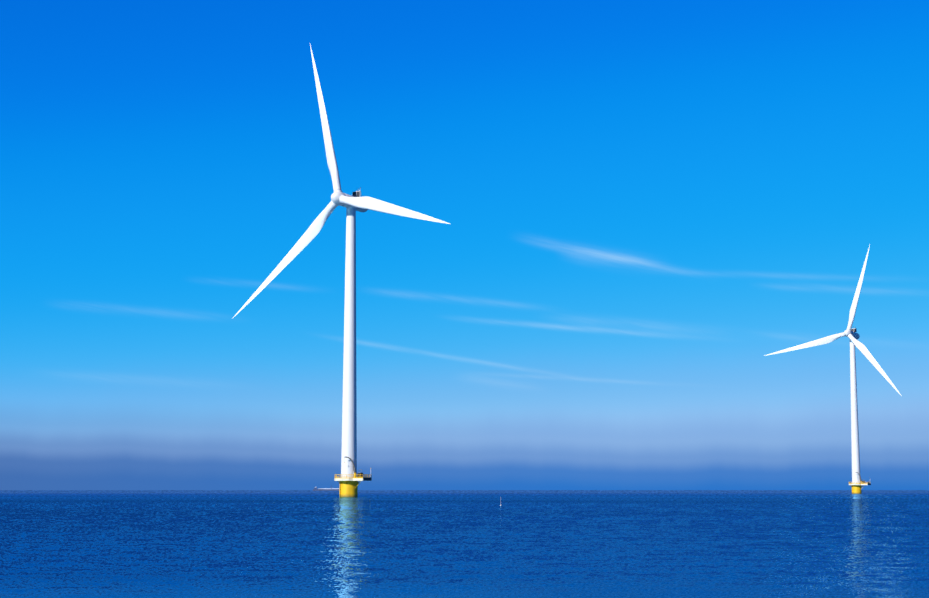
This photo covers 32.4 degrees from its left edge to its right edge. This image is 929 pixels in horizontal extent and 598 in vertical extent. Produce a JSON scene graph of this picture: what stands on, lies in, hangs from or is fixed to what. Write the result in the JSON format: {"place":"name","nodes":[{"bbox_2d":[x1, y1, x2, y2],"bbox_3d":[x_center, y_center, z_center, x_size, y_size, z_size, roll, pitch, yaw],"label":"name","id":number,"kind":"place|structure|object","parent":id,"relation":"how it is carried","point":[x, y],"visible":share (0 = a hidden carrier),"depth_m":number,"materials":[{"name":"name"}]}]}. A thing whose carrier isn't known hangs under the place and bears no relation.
{"place":"outdoors","nodes":[
{"label":"outdoors","id":0,"kind":"place"},
{"bbox_2d":[0,490,928,597],"bbox_3d":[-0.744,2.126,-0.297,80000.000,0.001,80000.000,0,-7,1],"label":"sea","id":1,"kind":"structure","parent":0,"point":[461,544],"depth_m":63.48,"materials":[{"name":"liquid"}]},
{"bbox_2d":[313,486,338,490],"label":"ship","id":2,"kind":"object","parent":1,"relation":"on","point":[326,489],"visible":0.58,"depth_m":5533.95,"materials":[{"name":"white paint"}]},
{"bbox_2d":[232,45,449,496],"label":"wind turbine","id":3,"kind":"object","parent":1,"relation":"on","point":[350,478],"visible":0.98,"depth_m":502.84,"materials":[{"name":"white paint"}]},
{"bbox_2d":[764,245,900,493],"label":"wind turbine","id":4,"kind":"object","parent":1,"relation":"on","point":[857,483],"visible":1,"depth_m":936.92,"materials":[{"name":"white paint"}]},
{"bbox_2d":[0,0,928,489],"label":"sky","id":5,"kind":"structure","parent":0,"point":[644,203],"materials":[{"name":"blue"}]}
]}

